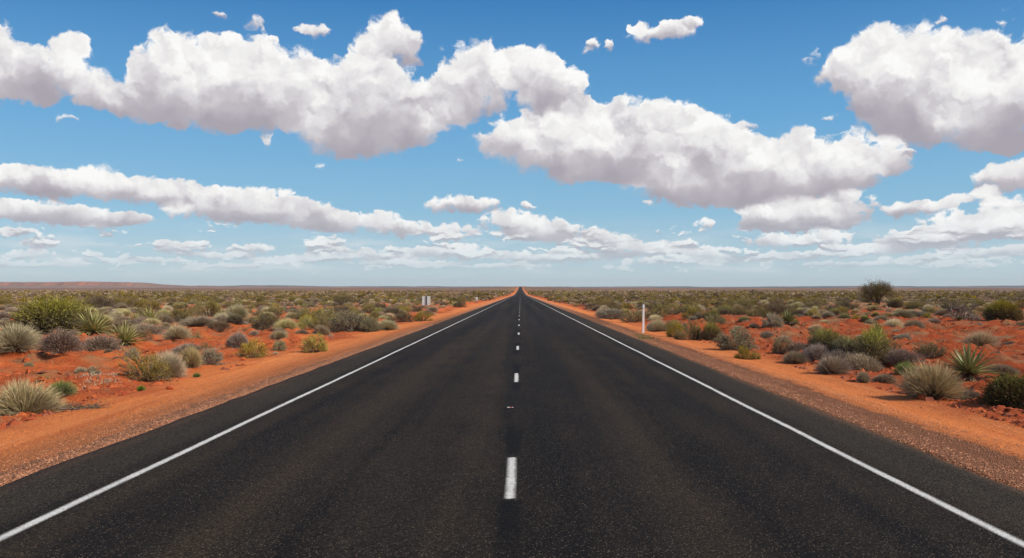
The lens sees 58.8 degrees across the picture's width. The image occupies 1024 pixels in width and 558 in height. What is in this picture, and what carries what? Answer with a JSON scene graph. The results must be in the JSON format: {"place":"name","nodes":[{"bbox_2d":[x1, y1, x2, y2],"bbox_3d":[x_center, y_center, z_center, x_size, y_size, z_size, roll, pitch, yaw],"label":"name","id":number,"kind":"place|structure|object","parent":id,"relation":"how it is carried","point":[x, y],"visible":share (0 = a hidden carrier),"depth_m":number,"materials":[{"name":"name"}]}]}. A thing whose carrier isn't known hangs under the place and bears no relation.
{"place":"outdoors","nodes":[
{"label":"outdoors","id":0,"kind":"place"},
{"bbox_2d":[0,281,389,287],"bbox_3d":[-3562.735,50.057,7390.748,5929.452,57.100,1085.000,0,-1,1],"label":"hills","id":1,"kind":"structure","parent":0,"point":[82,284],"depth_m":7154.40,"materials":[{"name":"grey"}]},
{"bbox_2d":[0,287,1023,557],"bbox_3d":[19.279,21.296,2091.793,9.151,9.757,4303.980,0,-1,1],"label":"road","id":2,"kind":"structure","parent":0,"point":[598,441],"depth_m":8.55,"materials":[{"name":"black asphalt"}]},
{"bbox_2d":[0,287,1023,490],"bbox_3d":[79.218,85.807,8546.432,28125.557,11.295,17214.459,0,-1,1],"label":"ground","id":3,"kind":"structure","parent":0,"point":[115,413],"depth_m":19.85,"materials":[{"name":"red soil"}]},
{"bbox_2d":[0,320,44,352],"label":"grass tussock","id":4,"kind":"object","parent":3,"relation":"on","point":[12,338],"depth_m":23.66,"materials":[{"name":"plant"}]},
{"bbox_2d":[0,376,70,416],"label":"grass tussock","id":5,"kind":"object","parent":3,"relation":"on","point":[18,398],"depth_m":14.19,"materials":[{"name":"plant"}]},
{"bbox_2d":[32,326,84,354],"bbox_3d":[-11.436,1.557,22.955,1.477,0.818,0.986,-3,-5,28],"label":"saltbush","id":6,"kind":"object","parent":3,"relation":"on","point":[63,338],"visible":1,"depth_m":22.73,"materials":[{"name":"grey plant"}]},
{"bbox_2d":[4,292,113,334],"bbox_3d":[-19.554,1.939,39.196,4.240,2.748,4.811,-2,2,-12],"label":"olive thicket","id":7,"kind":"object","parent":3,"relation":"on","point":[44,315],"visible":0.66,"depth_m":38.26,"materials":[{"name":"green plant"}]},
{"bbox_2d":[43,380,79,396],"bbox_3d":[-7.803,1.863,15.736,0.631,0.298,0.700,0,2,-20],"label":"green sprout","id":8,"kind":"object","parent":3,"relation":"on","point":[69,388],"visible":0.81,"depth_m":15.70,"materials":[{"name":"green plant"}]},
{"bbox_2d":[40,400,109,410],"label":"fallen branch","id":9,"kind":"object","parent":3,"relation":"on","point":[84,406],"visible":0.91,"depth_m":14.36,"materials":[{"name":"brown wood"}]},
{"bbox_2d":[65,306,119,335],"bbox_3d":[-15.672,1.546,34.007,2.080,1.369,2.100,2,1,6],"label":"yucca","id":10,"kind":"object","parent":3,"relation":"on","point":[95,326],"visible":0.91,"depth_m":33.90,"materials":[{"name":"green plant"}]},
{"bbox_2d":[76,294,115,308],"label":"dark shrub","id":11,"kind":"object","parent":3,"relation":"on","point":[108,302],"visible":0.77,"depth_m":91.41,"materials":[{"name":"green plant"}]},
{"bbox_2d":[80,333,123,351],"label":"saltbush","id":12,"kind":"object","parent":3,"relation":"on","point":[94,343],"visible":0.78,"depth_m":26.44,"materials":[{"name":"grey plant"}]},
{"bbox_2d":[74,371,131,388],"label":"dry grass","id":13,"kind":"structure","parent":3,"relation":"on","point":[104,379],"depth_m":17.86,"materials":[{"name":"plant"}]},
{"bbox_2d":[109,319,136,332],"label":"saltbush","id":14,"kind":"object","parent":3,"relation":"on","point":[121,323],"visible":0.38,"depth_m":43.95,"materials":[{"name":"green plant"}]},
{"bbox_2d":[103,318,147,346],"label":"yucca","id":15,"kind":"object","parent":3,"relation":"on","point":[125,336],"visible":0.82,"depth_m":30.34,"materials":[{"name":"green plant"}]},
{"bbox_2d":[105,289,149,307],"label":"olive shrub","id":16,"kind":"object","parent":3,"relation":"on","point":[138,303],"visible":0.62,"depth_m":95.66,"materials":[{"name":"green plant"}]},
{"bbox_2d":[123,347,139,359],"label":"silver shrub","id":17,"kind":"object","parent":3,"relation":"on","point":[127,354],"visible":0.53,"depth_m":23.57,"materials":[{"name":"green plant"}]},
{"bbox_2d":[117,344,176,381],"bbox_3d":[-7.441,1.702,18.582,1.138,0.846,1.169,0,-1,-37],"label":"olive shrub","id":18,"kind":"object","parent":3,"relation":"on","point":[145,371],"visible":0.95,"depth_m":18.39,"materials":[{"name":"green plant"}]},
{"bbox_2d":[128,320,167,334],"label":"saltbush","id":19,"kind":"object","parent":3,"relation":"on","point":[155,329],"visible":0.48,"depth_m":39.63,"materials":[{"name":"grey plant"}]},
{"bbox_2d":[139,306,162,320],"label":"yucca","id":20,"kind":"object","parent":3,"relation":"on","point":[150,313],"visible":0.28,"depth_m":54.19,"materials":[{"name":"green plant"}]},
{"bbox_2d":[143,297,161,309],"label":"olive shrub","id":21,"kind":"object","parent":3,"relation":"on","point":[154,304],"visible":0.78,"depth_m":87.26,"materials":[{"name":"green plant"}]},
{"bbox_2d":[157,313,175,323],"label":"saltbush","id":22,"kind":"object","parent":3,"relation":"on","point":[167,319],"visible":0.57,"depth_m":55.74,"materials":[{"name":"grey plant"}]},
{"bbox_2d":[147,347,189,378],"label":"grass tussock","id":23,"kind":"object","parent":3,"relation":"on","point":[176,364],"depth_m":19.12,"materials":[{"name":"plant"}]},
{"bbox_2d":[158,324,193,339],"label":"grass tussock","id":24,"kind":"object","parent":3,"relation":"on","point":[174,332],"depth_m":33.61,"materials":[{"name":"beige plant"}]},
{"bbox_2d":[168,305,191,322],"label":"olive shrub","id":25,"kind":"object","parent":3,"relation":"on","point":[176,312],"visible":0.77,"depth_m":58.55,"materials":[{"name":"green plant"}]},
{"bbox_2d":[172,342,202,354],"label":"saltbush","id":26,"kind":"object","parent":3,"relation":"on","point":[181,347],"visible":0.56,"depth_m":28.27,"materials":[{"name":"grey plant"}]},
{"bbox_2d":[179,343,203,367],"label":"grass tussock","id":27,"kind":"object","parent":3,"relation":"on","point":[191,358],"depth_m":21.77,"materials":[{"name":"beige plant"}]},
{"bbox_2d":[174,315,217,325],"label":"grass tussock","id":28,"kind":"object","parent":3,"relation":"on","point":[199,321],"depth_m":48.65,"materials":[{"name":"plant"}]},
{"bbox_2d":[191,298,225,316],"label":"olive shrub","id":29,"kind":"object","parent":3,"relation":"on","point":[212,308],"visible":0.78,"depth_m":67.27,"materials":[{"name":"green plant"}]},
{"bbox_2d":[200,347,226,365],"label":"silver shrub","id":30,"kind":"object","parent":3,"relation":"on","point":[209,356],"visible":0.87,"depth_m":22.38,"materials":[{"name":"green plant"}]},
{"bbox_2d":[206,319,234,331],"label":"dark shrub","id":31,"kind":"object","parent":3,"relation":"on","point":[219,326],"visible":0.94,"depth_m":45.57,"materials":[{"name":"brown plant"}]},
{"bbox_2d":[226,313,244,324],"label":"green shrub","id":32,"kind":"object","parent":3,"relation":"on","point":[237,319],"visible":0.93,"depth_m":49.40,"materials":[{"name":"green plant"}]},
{"bbox_2d":[224,331,250,347],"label":"saltbush","id":33,"kind":"object","parent":3,"relation":"on","point":[236,340],"visible":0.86,"depth_m":30.45,"materials":[{"name":"grey plant"}]},
{"bbox_2d":[224,304,251,317],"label":"grass tussock","id":34,"kind":"object","parent":3,"relation":"on","point":[239,310],"depth_m":63.55,"materials":[{"name":"plant"}]},
{"bbox_2d":[233,337,270,358],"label":"yellow shrub","id":35,"kind":"object","parent":3,"relation":"on","point":[258,353],"visible":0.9,"depth_m":25.82,"materials":[{"name":"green plant"}]},
{"bbox_2d":[249,313,283,330],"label":"dark shrub","id":36,"kind":"object","parent":3,"relation":"on","point":[267,322],"visible":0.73,"depth_m":46.02,"materials":[{"name":"green plant"}]},
{"bbox_2d":[267,303,285,315],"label":"olive shrub","id":37,"kind":"object","parent":3,"relation":"on","point":[277,308],"visible":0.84,"depth_m":70.96,"materials":[{"name":"green plant"}]},
{"bbox_2d":[267,329,290,338],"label":"grass tussock","id":38,"kind":"object","parent":3,"relation":"on","point":[278,335],"depth_m":34.79,"materials":[{"name":"beige plant"}]},
{"bbox_2d":[271,340,287,350],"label":"silver shrub","id":39,"kind":"object","parent":3,"relation":"on","point":[279,346],"visible":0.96,"depth_m":28.87,"materials":[{"name":"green plant"}]},
{"bbox_2d":[272,318,299,329],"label":"grass tussock","id":40,"kind":"object","parent":3,"relation":"on","point":[286,323],"depth_m":43.96,"materials":[{"name":"plant"}]},
{"bbox_2d":[292,303,312,319],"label":"olive shrub","id":41,"kind":"object","parent":3,"relation":"on","point":[299,315],"visible":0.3,"depth_m":55.43,"materials":[{"name":"green plant"}]},
{"bbox_2d":[298,332,328,352],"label":"yellow shrub","id":42,"kind":"object","parent":3,"relation":"on","point":[311,345],"visible":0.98,"depth_m":27.96,"materials":[{"name":"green plant"}]},
{"bbox_2d":[312,325,330,335],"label":"saltbush","id":43,"kind":"object","parent":3,"relation":"on","point":[323,329],"visible":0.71,"depth_m":38.75,"materials":[{"name":"grey plant"}]},
{"bbox_2d":[308,302,340,329],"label":"olive shrub","id":44,"kind":"object","parent":3,"relation":"on","point":[321,312],"visible":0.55,"depth_m":45.82,"materials":[{"name":"green plant"}]},
{"bbox_2d":[331,293,354,303],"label":"olive shrub","id":45,"kind":"object","parent":3,"relation":"on","point":[345,298],"visible":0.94,"depth_m":120.50,"materials":[{"name":"green plant"}]},
{"bbox_2d":[326,308,368,332],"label":"silver shrub","id":46,"kind":"object","parent":3,"relation":"on","point":[352,321],"visible":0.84,"depth_m":43.14,"materials":[{"name":"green plant"}]},
{"bbox_2d":[357,316,384,331],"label":"silver shrub","id":47,"kind":"object","parent":3,"relation":"on","point":[372,326],"visible":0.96,"depth_m":43.14,"materials":[{"name":"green plant"}]},
{"bbox_2d":[378,319,400,329],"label":"grass tussock","id":48,"kind":"object","parent":3,"relation":"on","point":[388,325],"depth_m":44.78,"materials":[{"name":"plant"}]},
{"bbox_2d":[380,306,403,314],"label":"dark shrub","id":49,"kind":"object","parent":3,"relation":"on","point":[394,311],"visible":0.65,"depth_m":69.68,"materials":[{"name":"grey plant"}]},
{"bbox_2d":[392,312,412,321],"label":"dark shrub","id":50,"kind":"object","parent":3,"relation":"on","point":[403,317],"visible":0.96,"depth_m":57.08,"materials":[{"name":"brown plant"}]},
{"bbox_2d":[412,309,433,321],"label":"yellow shrub","id":51,"kind":"object","parent":3,"relation":"on","point":[419,317],"visible":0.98,"depth_m":58.61,"materials":[{"name":"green plant"}]},
{"bbox_2d":[0,289,1023,355],"bbox_3d":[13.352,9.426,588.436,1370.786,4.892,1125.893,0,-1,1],"label":"distant scrub","id":52,"kind":"object","parent":3,"relation":"on","point":[573,296],"visible":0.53,"depth_m":302.38,"materials":[{"name":"plant"}]},
{"bbox_2d":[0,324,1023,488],"bbox_3d":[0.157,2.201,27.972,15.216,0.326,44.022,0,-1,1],"label":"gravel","id":53,"kind":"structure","parent":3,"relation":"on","point":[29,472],"depth_m":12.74,"materials":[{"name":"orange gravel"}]},
{"bbox_2d":[0,310,1023,428],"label":"red clods","id":54,"kind":"object","parent":3,"relation":"on","point":[958,404],"visible":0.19,"depth_m":17.94,"materials":[{"name":"soil"}]},
{"bbox_2d":[594,308,626,318],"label":"saltbush","id":55,"kind":"object","parent":3,"relation":"on","point":[608,313],"visible":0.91,"depth_m":63.60,"materials":[{"name":"grey plant"}]},
{"bbox_2d":[619,307,647,322],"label":"olive shrub","id":56,"kind":"object","parent":3,"relation":"on","point":[634,320],"visible":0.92,"depth_m":55.92,"materials":[{"name":"green plant"}]},
{"bbox_2d":[645,308,667,317],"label":"olive shrub","id":57,"kind":"object","parent":3,"relation":"on","point":[660,313],"visible":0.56,"depth_m":60.14,"materials":[{"name":"green plant"}]},
{"bbox_2d":[646,317,667,331],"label":"grass tussock","id":58,"kind":"object","parent":3,"relation":"on","point":[655,325],"depth_m":43.08,"materials":[{"name":"plant"}]},
{"bbox_2d":[662,303,679,314],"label":"olive shrub","id":59,"kind":"object","parent":3,"relation":"on","point":[675,310],"visible":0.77,"depth_m":63.96,"materials":[{"name":"green plant"}]},
{"bbox_2d":[665,319,685,336],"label":"yellow shrub","id":60,"kind":"object","parent":3,"relation":"on","point":[669,332],"visible":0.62,"depth_m":37.52,"materials":[{"name":"green plant"}]},
{"bbox_2d":[663,320,689,330],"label":"silver shrub","id":61,"kind":"object","parent":3,"relation":"on","point":[669,322],"visible":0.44,"depth_m":43.18,"materials":[{"name":"green plant"}]},
{"bbox_2d":[673,329,688,339],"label":"yellow shrub","id":62,"kind":"object","parent":3,"relation":"on","point":[681,336],"visible":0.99,"depth_m":35.19,"materials":[{"name":"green plant"}]},
{"bbox_2d":[682,317,701,339],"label":"olive shrub","id":63,"kind":"object","parent":3,"relation":"on","point":[693,334],"visible":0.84,"depth_m":35.74,"materials":[{"name":"green plant"}]},
{"bbox_2d":[690,294,710,308],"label":"olive shrub","id":64,"kind":"object","parent":3,"relation":"on","point":[705,305],"visible":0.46,"depth_m":88.14,"materials":[{"name":"green plant"}]},
{"bbox_2d":[697,320,722,340],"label":"green shrub","id":65,"kind":"object","parent":3,"relation":"on","point":[708,331],"visible":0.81,"depth_m":35.15,"materials":[{"name":"green plant"}]},
{"bbox_2d":[700,313,727,324],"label":"olive shrub","id":66,"kind":"object","parent":3,"relation":"on","point":[714,319],"visible":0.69,"depth_m":49.40,"materials":[{"name":"green plant"}]},
{"bbox_2d":[713,324,757,350],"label":"silver shrub","id":67,"kind":"object","parent":3,"relation":"on","point":[737,340],"visible":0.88,"depth_m":29.14,"materials":[{"name":"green plant"}]},
{"bbox_2d":[726,305,754,314],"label":"olive shrub","id":68,"kind":"object","parent":3,"relation":"on","point":[740,308],"visible":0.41,"depth_m":67.40,"materials":[{"name":"green plant"}]},
{"bbox_2d":[734,346,750,359],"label":"yellow shrub","id":69,"kind":"object","parent":3,"relation":"on","point":[744,353],"visible":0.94,"depth_m":25.09,"materials":[{"name":"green plant"}]},
{"bbox_2d":[736,291,754,308],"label":"olive shrub","id":70,"kind":"object","parent":3,"relation":"on","point":[748,305],"visible":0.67,"depth_m":79.92,"materials":[{"name":"green plant"}]},
{"bbox_2d":[747,304,773,317],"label":"olive shrub","id":71,"kind":"object","parent":3,"relation":"on","point":[754,313],"visible":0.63,"depth_m":58.04,"materials":[{"name":"green plant"}]},
{"bbox_2d":[760,311,784,327],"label":"silver shrub","id":72,"kind":"object","parent":3,"relation":"on","point":[774,321],"visible":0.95,"depth_m":41.55,"materials":[{"name":"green plant"}]},
{"bbox_2d":[757,301,792,315],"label":"dark shrub","id":73,"kind":"object","parent":3,"relation":"on","point":[773,307],"visible":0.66,"depth_m":60.34,"materials":[{"name":"grey plant"}]},
{"bbox_2d":[770,329,792,354],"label":"olive shrub","id":74,"kind":"object","parent":3,"relation":"on","point":[780,348],"visible":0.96,"depth_m":27.61,"materials":[{"name":"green plant"}]},
{"bbox_2d":[778,307,799,324],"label":"yucca","id":75,"kind":"object","parent":3,"relation":"on","point":[788,317],"visible":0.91,"depth_m":44.64,"materials":[{"name":"green plant"}]},
{"bbox_2d":[785,341,807,351],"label":"saltbush","id":76,"kind":"object","parent":3,"relation":"on","point":[796,347],"visible":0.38,"depth_m":27.32,"materials":[{"name":"grey plant"}]},
{"bbox_2d":[782,350,812,363],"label":"grass tussock","id":77,"kind":"object","parent":3,"relation":"on","point":[794,357],"depth_m":23.58,"materials":[{"name":"grey plant"}]},
{"bbox_2d":[800,343,830,360],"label":"saltbush","id":78,"kind":"object","parent":3,"relation":"on","point":[810,352],"visible":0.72,"depth_m":24.14,"materials":[{"name":"grey plant"}]},
{"bbox_2d":[802,324,846,356],"bbox_3d":[8.543,1.745,25.032,1.524,1.056,1.576,0,0,-41],"label":"green shrub","id":79,"kind":"object","parent":3,"relation":"on","point":[824,337],"visible":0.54,"depth_m":24.66,"materials":[{"name":"green plant"}]},
{"bbox_2d":[812,353,855,374],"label":"grass tussock","id":80,"kind":"object","parent":3,"relation":"on","point":[832,366],"depth_m":20.46,"materials":[{"name":"grey plant"}]},
{"bbox_2d":[819,348,855,361],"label":"saltbush","id":81,"kind":"object","parent":3,"relation":"on","point":[837,353],"visible":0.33,"depth_m":23.22,"materials":[{"name":"grey plant"}]},
{"bbox_2d":[827,300,860,309],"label":"dark shrub","id":82,"kind":"object","parent":3,"relation":"on","point":[853,306],"visible":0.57,"depth_m":84.89,"materials":[{"name":"green plant"}]},
{"bbox_2d":[830,332,866,355],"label":"green shrub","id":83,"kind":"object","parent":3,"relation":"on","point":[844,344],"visible":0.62,"depth_m":23.89,"materials":[{"name":"green plant"}]},
{"bbox_2d":[854,370,871,382],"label":"grass tussock","id":84,"kind":"object","parent":3,"relation":"on","point":[862,377],"depth_m":18.56,"materials":[{"name":"grey plant"}]},
{"bbox_2d":[842,351,884,371],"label":"saltbush","id":85,"kind":"object","parent":3,"relation":"on","point":[860,361],"visible":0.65,"depth_m":21.75,"materials":[{"name":"grey plant"}]},
{"bbox_2d":[850,323,897,365],"bbox_3d":[9.497,1.775,23.906,1.378,1.336,1.544,-1,-1,31],"label":"green shrub","id":86,"kind":"object","parent":3,"relation":"on","point":[873,341],"visible":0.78,"depth_m":23.63,"materials":[{"name":"green plant"}]},
{"bbox_2d":[853,275,898,304],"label":"desert tree","id":87,"kind":"object","parent":3,"relation":"on","point":[876,292],"visible":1,"depth_m":133.50,"materials":[{"name":"green plant"}]},
{"bbox_2d":[871,373,899,383],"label":"saltbush","id":88,"kind":"object","parent":3,"relation":"on","point":[885,378],"visible":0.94,"depth_m":18.90,"materials":[{"name":"grey plant"}]},
{"bbox_2d":[886,296,903,307],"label":"green shrub","id":89,"kind":"object","parent":3,"relation":"on","point":[897,302],"visible":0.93,"depth_m":99.44,"materials":[{"name":"green plant"}]},
{"bbox_2d":[884,318,905,328],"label":"grass tussock","id":90,"kind":"object","parent":3,"relation":"on","point":[892,323],"depth_m":44.82,"materials":[{"name":"plant"}]},
{"bbox_2d":[892,333,912,339],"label":"saltbush","id":91,"kind":"object","parent":3,"relation":"on","point":[901,336],"visible":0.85,"depth_m":34.12,"materials":[{"name":"grey plant"}]},
{"bbox_2d":[889,359,918,375],"bbox_3d":[8.741,1.953,20.155,0.743,0.381,0.757,2,-3,3],"label":"green sprout","id":92,"kind":"object","parent":3,"relation":"on","point":[900,368],"visible":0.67,"depth_m":20.11,"materials":[{"name":"green plant"}]},
{"bbox_2d":[882,346,926,364],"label":"saltbush","id":93,"kind":"object","parent":3,"relation":"on","point":[902,355],"visible":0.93,"depth_m":23.16,"materials":[{"name":"grey plant"}]},
{"bbox_2d":[894,309,916,318],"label":"grass tussock","id":94,"kind":"object","parent":3,"relation":"on","point":[905,314],"depth_m":61.75,"materials":[{"name":"grey plant"}]},
{"bbox_2d":[903,319,924,328],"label":"saltbush","id":95,"kind":"object","parent":3,"relation":"on","point":[920,324],"visible":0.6,"depth_m":42.35,"materials":[{"name":"grey plant"}]},
{"bbox_2d":[912,296,927,309],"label":"olive shrub","id":96,"kind":"object","parent":3,"relation":"on","point":[916,305],"visible":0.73,"depth_m":90.25,"materials":[{"name":"green plant"}]},
{"bbox_2d":[910,341,946,358],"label":"olive shrub","id":97,"kind":"object","parent":3,"relation":"on","point":[924,350],"visible":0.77,"depth_m":24.44,"materials":[{"name":"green plant"}]},
{"bbox_2d":[887,359,973,399],"bbox_3d":[7.182,1.687,15.706,1.488,0.758,1.330,2,-1,27],"label":"grass tussock","id":98,"kind":"object","parent":3,"relation":"on","point":[935,383],"depth_m":15.50,"materials":[{"name":"beige plant"}]},
{"bbox_2d":[943,299,980,320],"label":"dead bush","id":99,"kind":"object","parent":3,"relation":"on","point":[960,312],"visible":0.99,"depth_m":53.09,"materials":[{"name":"grey plant"}]},
{"bbox_2d":[955,389,980,399],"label":"saltbush","id":100,"kind":"object","parent":3,"relation":"on","point":[967,394],"visible":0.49,"depth_m":15.40,"materials":[{"name":"grey plant"}]},
{"bbox_2d":[939,338,1007,381],"bbox_3d":[9.633,1.715,19.243,1.546,0.917,1.467,-3,2,-5],"label":"yucca","id":101,"kind":"object","parent":3,"relation":"on","point":[969,369],"visible":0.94,"depth_m":19.13,"materials":[{"name":"green plant"}]},
{"bbox_2d":[961,329,1003,346],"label":"grass tussock","id":102,"kind":"object","parent":3,"relation":"on","point":[981,338],"depth_m":31.00,"materials":[{"name":"beige plant"}]},
{"bbox_2d":[975,368,1023,408],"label":"dark shrub","id":103,"kind":"object","parent":3,"relation":"on","point":[1006,390],"visible":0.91,"depth_m":14.15,"materials":[{"name":"green plant"}]},
{"bbox_2d":[981,298,1023,320],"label":"olive thicket","id":104,"kind":"object","parent":3,"relation":"on","point":[1000,310],"visible":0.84,"depth_m":53.16,"materials":[{"name":"green plant"}]},
{"bbox_2d":[984,362,1022,374],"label":"saltbush","id":105,"kind":"object","parent":3,"relation":"on","point":[1002,368],"visible":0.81,"depth_m":19.60,"materials":[{"name":"grey plant"}]},
{"bbox_2d":[0,0,1023,286],"label":"sky","id":106,"kind":"structure","parent":0,"point":[509,143],"materials":[{"name":"blue"}]},
{"bbox_2d":[236,285,1023,287],"bbox_3d":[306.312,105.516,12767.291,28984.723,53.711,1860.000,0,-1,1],"label":"hills","id":107,"kind":"structure","parent":0,"point":[1022,286],"depth_m":12386.46,"materials":[{"name":"grey"}]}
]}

